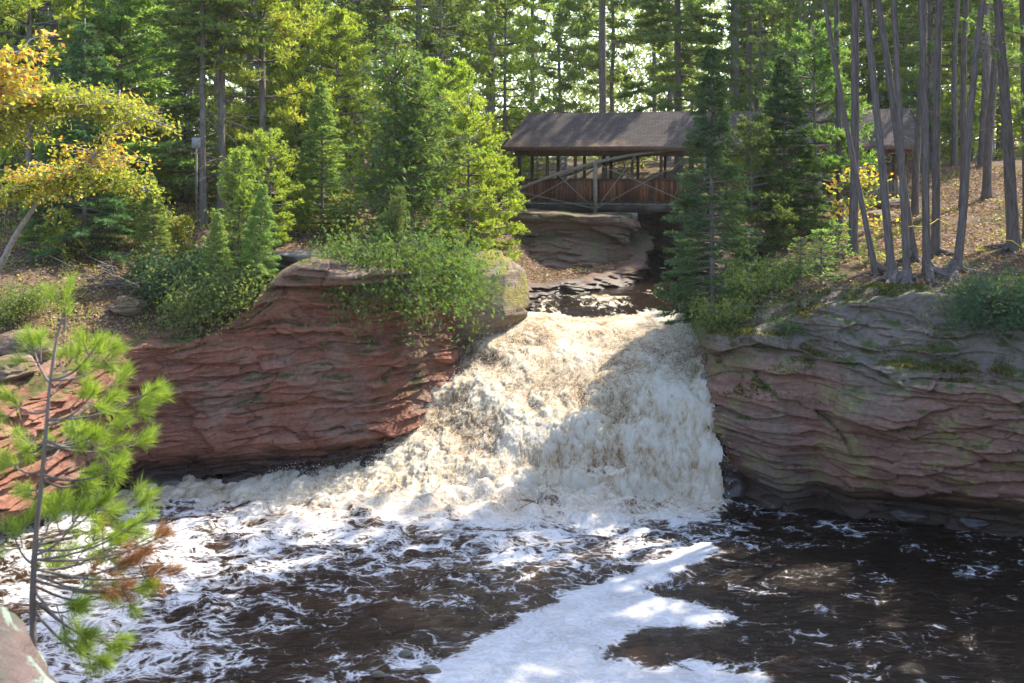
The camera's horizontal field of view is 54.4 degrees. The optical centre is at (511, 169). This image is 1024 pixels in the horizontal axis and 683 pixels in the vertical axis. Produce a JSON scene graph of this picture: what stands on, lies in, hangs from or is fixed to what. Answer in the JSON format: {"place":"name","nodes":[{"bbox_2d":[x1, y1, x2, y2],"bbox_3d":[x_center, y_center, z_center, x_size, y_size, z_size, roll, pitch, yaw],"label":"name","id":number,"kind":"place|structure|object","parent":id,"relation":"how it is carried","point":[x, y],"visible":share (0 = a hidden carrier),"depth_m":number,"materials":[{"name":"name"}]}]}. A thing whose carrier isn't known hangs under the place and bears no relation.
{"place":"outdoors","nodes":[
{"label":"outdoors","id":0,"kind":"place"},
{"bbox_2d":[0,256,529,526],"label":"cliff","id":1,"kind":"structure","parent":0,"point":[272,386],"depth_m":26.55,"materials":[{"name":"red stone"}]},
{"bbox_2d":[137,258,263,361],"bbox_3d":[-8.582,3.861,27.062,2.998,2.918,3.681,0,0,-42],"label":"bush","id":2,"kind":"object","parent":1,"relation":"on","point":[189,299],"visible":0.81,"depth_m":26.48,"materials":[{"name":"green plant"}]},
{"bbox_2d":[179,253,283,342],"bbox_3d":[-7.674,3.555,27.129,3.272,2.594,2.664,0,0,43],"label":"bush","id":3,"kind":"object","parent":1,"relation":"on","point":[250,293],"visible":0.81,"depth_m":26.62,"materials":[{"name":"green plant"}]},
{"bbox_2d":[305,233,415,311],"bbox_3d":[-4.204,2.682,27.517,3.026,2.328,2.860,0,0,24],"label":"bush","id":4,"kind":"object","parent":1,"relation":"on","point":[354,255],"visible":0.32,"depth_m":26.98,"materials":[{"name":"green plant"}]},
{"bbox_2d":[301,203,488,352],"bbox_3d":[-3.318,2.875,27.613,5.187,3.990,4.904,0,0,19],"label":"bush","id":5,"kind":"object","parent":1,"relation":"on","point":[416,266],"visible":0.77,"depth_m":26.90,"materials":[{"name":"green plant"}]},
{"bbox_2d":[373,185,420,265],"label":"cedar tree","id":6,"kind":"object","parent":1,"relation":"on","point":[392,219],"visible":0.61,"depth_m":28.18,"materials":[{"name":"plant"}]},
{"bbox_2d":[358,215,515,350],"bbox_3d":[-2.377,3.141,29.106,4.971,3.824,4.699,0,0,13],"label":"bush","id":7,"kind":"object","parent":1,"relation":"on","point":[457,285],"visible":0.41,"depth_m":28.47,"materials":[{"name":"green plant"}]},
{"bbox_2d":[445,250,529,344],"bbox_3d":[-1.146,4.257,31.976,3.477,3.319,2.916,0,0,0],"label":"boulder","id":8,"kind":"object","parent":1,"relation":"on","point":[516,300],"visible":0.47,"depth_m":31.07,"materials":[{"name":"stone"}]},
{"bbox_2d":[75,305,724,509],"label":"waterfall","id":9,"kind":"structure","parent":0,"point":[209,490],"depth_m":25.96,"materials":[{"name":"white liquid"}]},
{"bbox_2d":[243,315,730,504],"bbox_3d":[-0.547,6.238,27.798,12.056,3.979,7.588,0,0,0],"label":"spray","id":10,"kind":"object","parent":9,"relation":"on","point":[644,326],"visible":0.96,"depth_m":26.65,"materials":[{"name":"liquid"}]},
{"bbox_2d":[0,372,1023,682],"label":"pool water","id":11,"kind":"structure","parent":0,"point":[568,588],"depth_m":19.20,"materials":[{"name":"liquid"}]},
{"bbox_2d":[0,142,1023,535],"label":"ground","id":12,"kind":"structure","parent":0,"point":[78,310],"depth_m":29.99,"materials":[{"name":"soil"}]},
{"bbox_2d":[0,353,37,382],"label":"boulder","id":13,"kind":"object","parent":12,"relation":"on","point":[18,371],"visible":0.81,"depth_m":23.06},
{"bbox_2d":[0,607,57,682],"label":"boulder","id":14,"kind":"object","parent":12,"relation":"on","point":[22,659],"visible":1,"depth_m":2.96,"materials":[{"name":"stone"}]},
{"bbox_2d":[0,328,60,360],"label":"boulder","id":15,"kind":"object","parent":12,"relation":"on","point":[8,342],"visible":0.38,"depth_m":24.12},
{"bbox_2d":[0,274,62,330],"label":"bush","id":16,"kind":"object","parent":12,"relation":"on","point":[27,300],"visible":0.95,"depth_m":25.41,"materials":[{"name":"green plant"}]},
{"bbox_2d":[0,29,68,110],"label":"maple tree","id":17,"kind":"object","parent":12,"relation":"on","point":[8,87],"visible":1,"depth_m":21.49,"materials":[{"name":"yellow plant"}]},
{"bbox_2d":[12,136,74,248],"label":"fir tree","id":18,"kind":"object","parent":12,"relation":"on","point":[42,157],"visible":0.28,"depth_m":30.27,"materials":[{"name":"green plant"}]},
{"bbox_2d":[0,0,120,218],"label":"pine tree","id":19,"kind":"object","parent":12,"relation":"on","point":[27,23],"visible":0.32,"depth_m":33.90,"materials":[{"name":"plant"}]},
{"bbox_2d":[32,207,94,264],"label":"shrub","id":20,"kind":"object","parent":12,"relation":"on","point":[60,230],"visible":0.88,"depth_m":29.37,"materials":[{"name":"green plant"}]},
{"bbox_2d":[0,0,127,120],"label":"pine tree","id":21,"kind":"object","parent":12,"relation":"on","point":[42,17],"visible":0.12,"depth_m":41.80,"materials":[{"name":"plant"}]},
{"bbox_2d":[21,18,142,261],"bbox_3d":[-12.978,-0.850,30.120,3.637,7.515,3.292,0,0,21],"label":"fir tree","id":22,"kind":"object","parent":12,"relation":"on","point":[82,52],"visible":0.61,"depth_m":29.94,"materials":[{"name":"plant"}]},
{"bbox_2d":[0,161,166,213],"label":"leafy tree","id":23,"kind":"object","parent":12,"relation":"on","point":[108,180],"visible":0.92,"depth_m":24.30,"materials":[{"name":"yellow-orange autumn leaves"},{"name":"pale bark"}]},
{"bbox_2d":[0,84,181,273],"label":"maple tree","id":24,"kind":"object","parent":12,"relation":"on","point":[96,157],"visible":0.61,"depth_m":24.42,"materials":[{"name":"yellow plant"}]},
{"bbox_2d":[0,72,184,159],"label":"leafy tree","id":25,"kind":"object","parent":12,"relation":"on","point":[73,103],"visible":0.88,"depth_m":23.05,"materials":[{"name":"yellow autumn leaves"},{"name":"pale bark"}]},
{"bbox_2d":[0,270,188,681],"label":"pine sapling","id":26,"kind":"object","parent":12,"relation":"on","point":[87,635],"visible":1,"depth_m":3.70,"materials":[{"name":"plant"}]},
{"bbox_2d":[47,252,174,296],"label":"dead branches","id":27,"kind":"object","parent":12,"relation":"on","point":[124,283],"visible":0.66,"depth_m":28.24,"materials":[{"name":"grey wood"}]},
{"bbox_2d":[24,0,215,202],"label":"fir tree","id":28,"kind":"object","parent":12,"relation":"on","point":[118,23],"visible":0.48,"depth_m":35.37,"materials":[{"name":"plant"}]},
{"bbox_2d":[125,175,177,280],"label":"fir tree","id":29,"kind":"object","parent":12,"relation":"on","point":[154,222],"visible":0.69,"depth_m":28.69,"materials":[{"name":"plant"}]},
{"bbox_2d":[124,120,190,204],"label":"fir tree","id":30,"kind":"object","parent":12,"relation":"on","point":[153,132],"visible":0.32,"depth_m":37.25,"materials":[{"name":"green plant"}]},
{"bbox_2d":[111,237,235,313],"bbox_3d":[-9.627,3.016,28.287,3.530,2.394,4.013,0,0,-35],"label":"bush","id":31,"kind":"object","parent":12,"relation":"on","point":[179,264],"visible":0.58,"depth_m":27.82,"materials":[{"name":"green plant"}]},
{"bbox_2d":[142,40,217,197],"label":"fir tree","id":32,"kind":"object","parent":12,"relation":"on","point":[193,111],"visible":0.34,"depth_m":38.71,"materials":[{"name":"plant"}]},
{"bbox_2d":[158,213,204,262],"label":"shrub","id":33,"kind":"object","parent":12,"relation":"on","point":[180,221],"visible":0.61,"depth_m":29.90,"materials":[{"name":"green plant"}]},
{"bbox_2d":[145,0,251,224],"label":"spruce tree","id":34,"kind":"object","parent":12,"relation":"on","point":[170,56],"visible":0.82,"depth_m":33.90,"materials":[{"name":"green plant"}]},
{"bbox_2d":[190,212,232,293],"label":"fir tree","id":35,"kind":"object","parent":12,"relation":"on","point":[217,245],"visible":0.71,"depth_m":27.04,"materials":[{"name":"plant"}]},
{"bbox_2d":[159,0,277,219],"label":"spruce tree","id":36,"kind":"object","parent":12,"relation":"on","point":[248,22],"visible":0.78,"depth_m":34.39,"materials":[{"name":"green plant"}]},
{"bbox_2d":[196,144,283,276],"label":"cedar tree","id":37,"kind":"object","parent":12,"relation":"on","point":[241,197],"visible":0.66,"depth_m":28.45,"materials":[{"name":"plant"}]},
{"bbox_2d":[167,0,336,207],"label":"pine tree","id":38,"kind":"object","parent":12,"relation":"on","point":[280,116],"visible":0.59,"depth_m":34.88,"materials":[{"name":"plant"}]},
{"bbox_2d":[227,184,283,289],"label":"fir tree","id":39,"kind":"object","parent":12,"relation":"on","point":[262,239],"visible":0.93,"depth_m":27.06,"materials":[{"name":"plant"}]},
{"bbox_2d":[237,128,304,246],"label":"pine tree","id":40,"kind":"object","parent":12,"relation":"on","point":[275,134],"visible":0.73,"depth_m":31.39,"materials":[{"name":"green plant"}]},
{"bbox_2d":[229,0,359,196],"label":"pine tree","id":41,"kind":"object","parent":12,"relation":"on","point":[296,65],"visible":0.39,"depth_m":38.37,"materials":[{"name":"plant"}]},
{"bbox_2d":[278,187,328,237],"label":"shrub","id":42,"kind":"object","parent":12,"relation":"on","point":[299,195],"visible":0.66,"depth_m":32.91,"materials":[{"name":"green plant"}]},
{"bbox_2d":[282,81,360,228],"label":"fir tree","id":43,"kind":"object","parent":12,"relation":"on","point":[314,148],"visible":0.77,"depth_m":33.30,"materials":[{"name":"plant"}]},
{"bbox_2d":[282,7,389,194],"bbox_3d":[-6.516,-2.256,38.031,4.528,7.909,4.120,0,0,-16],"label":"pine tree","id":44,"kind":"object","parent":12,"relation":"on","point":[327,47],"visible":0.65,"depth_m":37.51,"materials":[{"name":"plant"}]},
{"bbox_2d":[315,191,375,241],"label":"shrub","id":45,"kind":"object","parent":12,"relation":"on","point":[342,214],"visible":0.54,"depth_m":32.36,"materials":[{"name":"green plant"}]},
{"bbox_2d":[307,0,403,179],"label":"pine tree","id":46,"kind":"object","parent":12,"relation":"on","point":[352,6],"visible":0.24,"depth_m":42.72,"materials":[{"name":"plant"}]},
{"bbox_2d":[316,0,428,166],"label":"pine tree","id":47,"kind":"object","parent":12,"relation":"on","point":[375,16],"visible":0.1,"depth_m":46.47,"materials":[{"name":"plant"}]},
{"bbox_2d":[312,23,490,253],"bbox_3d":[-3.240,-0.579,31.077,4.963,8.152,4.804,0,0,-44],"label":"cedar tree","id":48,"kind":"object","parent":12,"relation":"on","point":[415,111],"visible":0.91,"depth_m":30.99,"materials":[{"name":"plant"}]},
{"bbox_2d":[341,0,503,121],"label":"pine tree","id":49,"kind":"object","parent":12,"relation":"on","point":[422,43],"visible":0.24,"depth_m":45.90,"materials":[{"name":"plant"}]},
{"bbox_2d":[392,0,492,174],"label":"pine tree","id":50,"kind":"object","parent":12,"relation":"on","point":[468,30],"visible":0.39,"depth_m":40.68,"materials":[{"name":"plant"}]},
{"bbox_2d":[405,56,504,241],"bbox_3d":[-2.314,-0.455,35.409,3.762,7.222,4.134,0,0,-42],"label":"pine tree","id":51,"kind":"object","parent":12,"relation":"on","point":[436,68],"visible":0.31,"depth_m":35.22,"materials":[{"name":"plant"}]},
{"bbox_2d":[420,93,519,254],"bbox_3d":[-1.584,0.606,33.525,3.740,6.534,3.404,0,0,12],"label":"pine tree","id":52,"kind":"object","parent":12,"relation":"on","point":[481,168],"visible":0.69,"depth_m":33.28,"materials":[{"name":"plant"}]},
{"bbox_2d":[438,0,542,143],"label":"pine tree","id":53,"kind":"object","parent":12,"relation":"on","point":[529,49],"visible":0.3,"depth_m":55.06,"materials":[{"name":"green plant"}]},
{"bbox_2d":[460,150,531,260],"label":"pine tree","id":54,"kind":"object","parent":12,"relation":"on","point":[504,217],"visible":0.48,"depth_m":34.72,"materials":[{"name":"plant"}]},
{"bbox_2d":[463,0,558,198],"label":"pine tree","id":55,"kind":"object","parent":12,"relation":"on","point":[528,36],"visible":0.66,"depth_m":48.87,"materials":[{"name":"plant"}]},
{"bbox_2d":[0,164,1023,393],"bbox_3d":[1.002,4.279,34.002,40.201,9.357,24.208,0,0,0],"label":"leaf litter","id":56,"kind":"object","parent":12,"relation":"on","point":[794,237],"visible":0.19,"depth_m":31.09,"materials":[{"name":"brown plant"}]},
{"bbox_2d":[0,165,1023,349],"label":"ground cover","id":57,"kind":"object","parent":12,"relation":"on","point":[178,208],"visible":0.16,"depth_m":30.34,"materials":[{"name":"green plant"}]},
{"bbox_2d":[0,168,1023,338],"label":"twigs","id":58,"kind":"object","parent":12,"relation":"on","point":[1009,254],"visible":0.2,"depth_m":30.90,"materials":[{"name":"grey plant"}]},
{"bbox_2d":[47,0,1021,160],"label":"distant woods","id":59,"kind":"object","parent":12,"relation":"on","point":[645,98],"visible":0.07,"depth_m":112.93,"materials":[{"name":"green plant"}]},
{"bbox_2d":[514,0,599,165],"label":"pine tree","id":60,"kind":"object","parent":12,"relation":"on","point":[560,19],"visible":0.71,"depth_m":77.67,"materials":[{"name":"green plant"}]},
{"bbox_2d":[564,0,629,159],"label":"pine tree","id":61,"kind":"object","parent":12,"relation":"on","point":[586,90],"visible":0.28,"depth_m":88.86,"materials":[{"name":"green plant"}]},
{"bbox_2d":[585,0,623,158],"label":"pine tree","id":62,"kind":"object","parent":12,"relation":"on","point":[602,81],"visible":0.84,"depth_m":66.74,"materials":[{"name":"grey plant"}]},
{"bbox_2d":[570,0,643,111],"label":"pine tree","id":63,"kind":"object","parent":12,"relation":"on","point":[611,54],"visible":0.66,"depth_m":81.52,"materials":[{"name":"green plant"}]},
{"bbox_2d":[625,0,717,160],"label":"pine tree","id":64,"kind":"object","parent":12,"relation":"on","point":[694,6],"visible":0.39,"depth_m":79.12,"materials":[{"name":"green plant"}]},
{"bbox_2d":[612,0,734,170],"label":"spruce tree","id":65,"kind":"object","parent":12,"relation":"on","point":[661,35],"visible":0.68,"depth_m":55.97,"materials":[{"name":"green plant"}]},
{"bbox_2d":[501,108,921,219],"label":"covered bridge","id":66,"kind":"structure","parent":12,"relation":"on","point":[623,136],"depth_m":44.13,"materials":[{"name":"wood"}]},
{"bbox_2d":[701,112,799,261],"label":"pine tree","id":67,"kind":"object","parent":12,"relation":"on","point":[751,145],"visible":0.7,"depth_m":30.65,"materials":[{"name":"plant"}]},
{"bbox_2d":[723,0,780,109],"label":"spruce tree","id":68,"kind":"object","parent":12,"relation":"on","point":[742,72],"visible":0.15,"depth_m":69.22,"materials":[{"name":"green plant"}]},
{"bbox_2d":[692,0,819,110],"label":"pine tree","id":69,"kind":"object","parent":12,"relation":"on","point":[745,96],"visible":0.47,"depth_m":52.88,"materials":[{"name":"plant"}]},
{"bbox_2d":[737,52,831,246],"bbox_3d":[8.735,-0.511,31.744,3.152,6.513,2.853,0,0,-37],"label":"fir tree","id":70,"kind":"object","parent":12,"relation":"on","point":[779,107],"visible":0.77,"depth_m":31.56,"materials":[{"name":"plant"}]},
{"bbox_2d":[733,0,867,178],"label":"pine tree","id":71,"kind":"object","parent":12,"relation":"on","point":[808,10],"visible":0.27,"depth_m":48.15,"materials":[{"name":"plant"}]},
{"bbox_2d":[739,0,874,159],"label":"pine tree","id":72,"kind":"object","parent":12,"relation":"on","point":[777,16],"visible":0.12,"depth_m":57.88,"materials":[{"name":"green plant"}]},
{"bbox_2d":[737,17,880,233],"bbox_3d":[10.024,-1.373,33.656,4.767,7.616,5.036,0,0,10],"label":"pine tree","id":73,"kind":"object","parent":12,"relation":"on","point":[823,134],"visible":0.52,"depth_m":33.17,"materials":[{"name":"plant"}]},
{"bbox_2d":[801,227,849,285],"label":"seedling","id":74,"kind":"object","parent":12,"relation":"on","point":[822,246],"visible":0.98,"depth_m":26.09,"materials":[{"name":"green plant"}]},
{"bbox_2d":[819,0,850,233],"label":"pine tree","id":75,"kind":"object","parent":12,"relation":"on","point":[839,196],"visible":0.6,"depth_m":32.53,"materials":[{"name":"grey plant"}]},
{"bbox_2d":[822,159,898,239],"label":"sapling","id":76,"kind":"object","parent":12,"relation":"on","point":[842,180],"visible":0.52,"depth_m":29.47,"materials":[{"name":"yellow plant"}]},
{"bbox_2d":[834,0,890,255],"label":"pine tree","id":77,"kind":"object","parent":12,"relation":"on","point":[853,207],"visible":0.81,"depth_m":28.55,"materials":[{"name":"grey plant"}]},
{"bbox_2d":[810,0,927,164],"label":"pine tree","id":78,"kind":"object","parent":12,"relation":"on","point":[865,86],"visible":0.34,"depth_m":51.00,"materials":[{"name":"plant"}]},
{"bbox_2d":[822,0,922,274],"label":"pine tree","id":79,"kind":"object","parent":12,"relation":"on","point":[875,265],"visible":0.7,"depth_m":26.26,"materials":[{"name":"grey plant"}]},
{"bbox_2d":[851,0,922,283],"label":"pine tree","id":80,"kind":"object","parent":12,"relation":"on","point":[892,272],"visible":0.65,"depth_m":25.65,"materials":[{"name":"grey plant"}]},
{"bbox_2d":[872,0,912,284],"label":"pine tree","id":81,"kind":"object","parent":12,"relation":"on","point":[905,275],"visible":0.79,"depth_m":25.56,"materials":[{"name":"grey plant"}]},
{"bbox_2d":[875,0,921,262],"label":"pine tree","id":82,"kind":"object","parent":12,"relation":"on","point":[914,254],"visible":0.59,"depth_m":27.59,"materials":[{"name":"grey plant"}]},
{"bbox_2d":[848,1,961,136],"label":"pine tree","id":83,"kind":"object","parent":12,"relation":"on","point":[903,69],"visible":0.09,"depth_m":57.65,"materials":[{"name":"plant"}]},
{"bbox_2d":[902,0,959,216],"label":"pine tree","id":84,"kind":"object","parent":12,"relation":"on","point":[915,209],"visible":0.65,"depth_m":34.46,"materials":[{"name":"grey plant"}]},
{"bbox_2d":[911,0,964,286],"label":"pine tree","id":85,"kind":"object","parent":12,"relation":"on","point":[929,268],"visible":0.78,"depth_m":25.84,"materials":[{"name":"grey plant"}]},
{"bbox_2d":[859,0,1017,165],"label":"pine tree","id":86,"kind":"object","parent":12,"relation":"on","point":[907,58],"visible":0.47,"depth_m":49.79,"materials":[{"name":"plant"}]},
{"bbox_2d":[930,0,953,258],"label":"pine tree","id":87,"kind":"object","parent":12,"relation":"on","point":[935,242],"visible":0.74,"depth_m":28.06,"materials":[{"name":"grey plant"}]},
{"bbox_2d":[941,0,975,167],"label":"pine tree","id":88,"kind":"object","parent":12,"relation":"on","point":[954,154],"visible":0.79,"depth_m":45.85,"materials":[{"name":"grey plant"}]},
{"bbox_2d":[912,82,1020,161],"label":"shrub","id":89,"kind":"object","parent":12,"relation":"on","point":[976,121],"visible":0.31,"depth_m":48.44,"materials":[{"name":"green plant"}]},
{"bbox_2d":[944,0,993,208],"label":"pine tree","id":90,"kind":"object","parent":12,"relation":"on","point":[963,84],"visible":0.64,"depth_m":35.28,"materials":[{"name":"grey plant"}]},
{"bbox_2d":[937,0,1020,281],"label":"pine tree","id":91,"kind":"object","parent":12,"relation":"on","point":[954,263],"visible":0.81,"depth_m":25.97,"materials":[{"name":"grey plant"}]},
{"bbox_2d":[947,0,1014,166],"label":"pine tree","id":92,"kind":"object","parent":12,"relation":"on","point":[986,64],"visible":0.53,"depth_m":43.77,"materials":[{"name":"grey plant"}]},
{"bbox_2d":[942,0,1020,159],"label":"pine tree","id":93,"kind":"object","parent":12,"relation":"on","point":[1012,78],"visible":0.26,"depth_m":48.81,"materials":[{"name":"plant"}]},
{"bbox_2d":[961,0,1023,253],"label":"pine tree","id":94,"kind":"object","parent":12,"relation":"on","point":[1011,209],"visible":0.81,"depth_m":27.86,"materials":[{"name":"grey plant"}]},
{"bbox_2d":[961,0,1023,147],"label":"pine tree","id":95,"kind":"object","parent":12,"relation":"on","point":[1015,56],"visible":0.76,"depth_m":28.91,"materials":[{"name":"plant"}]},
{"bbox_2d":[966,7,1019,198],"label":"pine tree","id":96,"kind":"object","parent":12,"relation":"on","point":[986,190],"visible":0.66,"depth_m":36.86,"materials":[{"name":"grey plant"}]},
{"bbox_2d":[22,0,1018,156],"label":"sky","id":97,"kind":"structure","parent":0,"point":[620,51],"materials":[{"name":"white"}]},
{"bbox_2d":[489,205,641,268],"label":"cliff","id":98,"kind":"structure","parent":0,"point":[555,238],"depth_m":40.68,"materials":[{"name":"brown stone"}]},
{"bbox_2d":[528,229,654,310],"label":"cliff","id":99,"kind":"structure","parent":0,"point":[634,269],"depth_m":37.90,"materials":[{"name":"brown stone"}]},
{"bbox_2d":[536,253,692,306],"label":"river water","id":100,"kind":"structure","parent":0,"point":[637,293],"depth_m":35.75,"materials":[{"name":"liquid"}]},
{"bbox_2d":[550,198,742,321],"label":"cliff","id":101,"kind":"structure","parent":0,"point":[651,224],"depth_m":46.00,"materials":[{"name":"brown stone"}]},
{"bbox_2d":[691,268,1023,536],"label":"cliff","id":102,"kind":"structure","parent":0,"point":[877,441],"depth_m":23.26,"materials":[{"name":"stone"}]},
{"bbox_2d":[652,46,767,329],"bbox_3d":[5.503,0.518,28.039,3.628,7.965,3.335,0,0,39],"label":"fir tree","id":103,"kind":"object","parent":102,"relation":"on","point":[718,168],"visible":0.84,"depth_m":27.69,"materials":[{"name":"plant"}]},
{"bbox_2d":[677,284,766,362],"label":"bush","id":104,"kind":"object","parent":102,"relation":"on","point":[729,320],"visible":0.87,"depth_m":25.70,"materials":[{"name":"green plant"}]},
{"bbox_2d":[710,249,822,321],"bbox_3d":[6.701,3.232,26.667,3.026,2.328,2.860,0,0,29],"label":"bush","id":105,"kind":"object","parent":102,"relation":"on","point":[746,279],"visible":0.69,"depth_m":26.36,"materials":[{"name":"green plant"}]},
{"bbox_2d":[690,280,1020,407],"bbox_3d":[9.636,4.188,24.204,12.349,2.856,4.411,0,0,33],"label":"moss","id":106,"kind":"object","parent":102,"relation":"on","point":[939,366],"visible":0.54,"depth_m":24.33,"materials":[{"name":"plant"}]},
{"bbox_2d":[913,251,1023,345],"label":"bush","id":107,"kind":"object","parent":102,"relation":"on","point":[993,305],"visible":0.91,"depth_m":22.69,"materials":[{"name":"green plant"}]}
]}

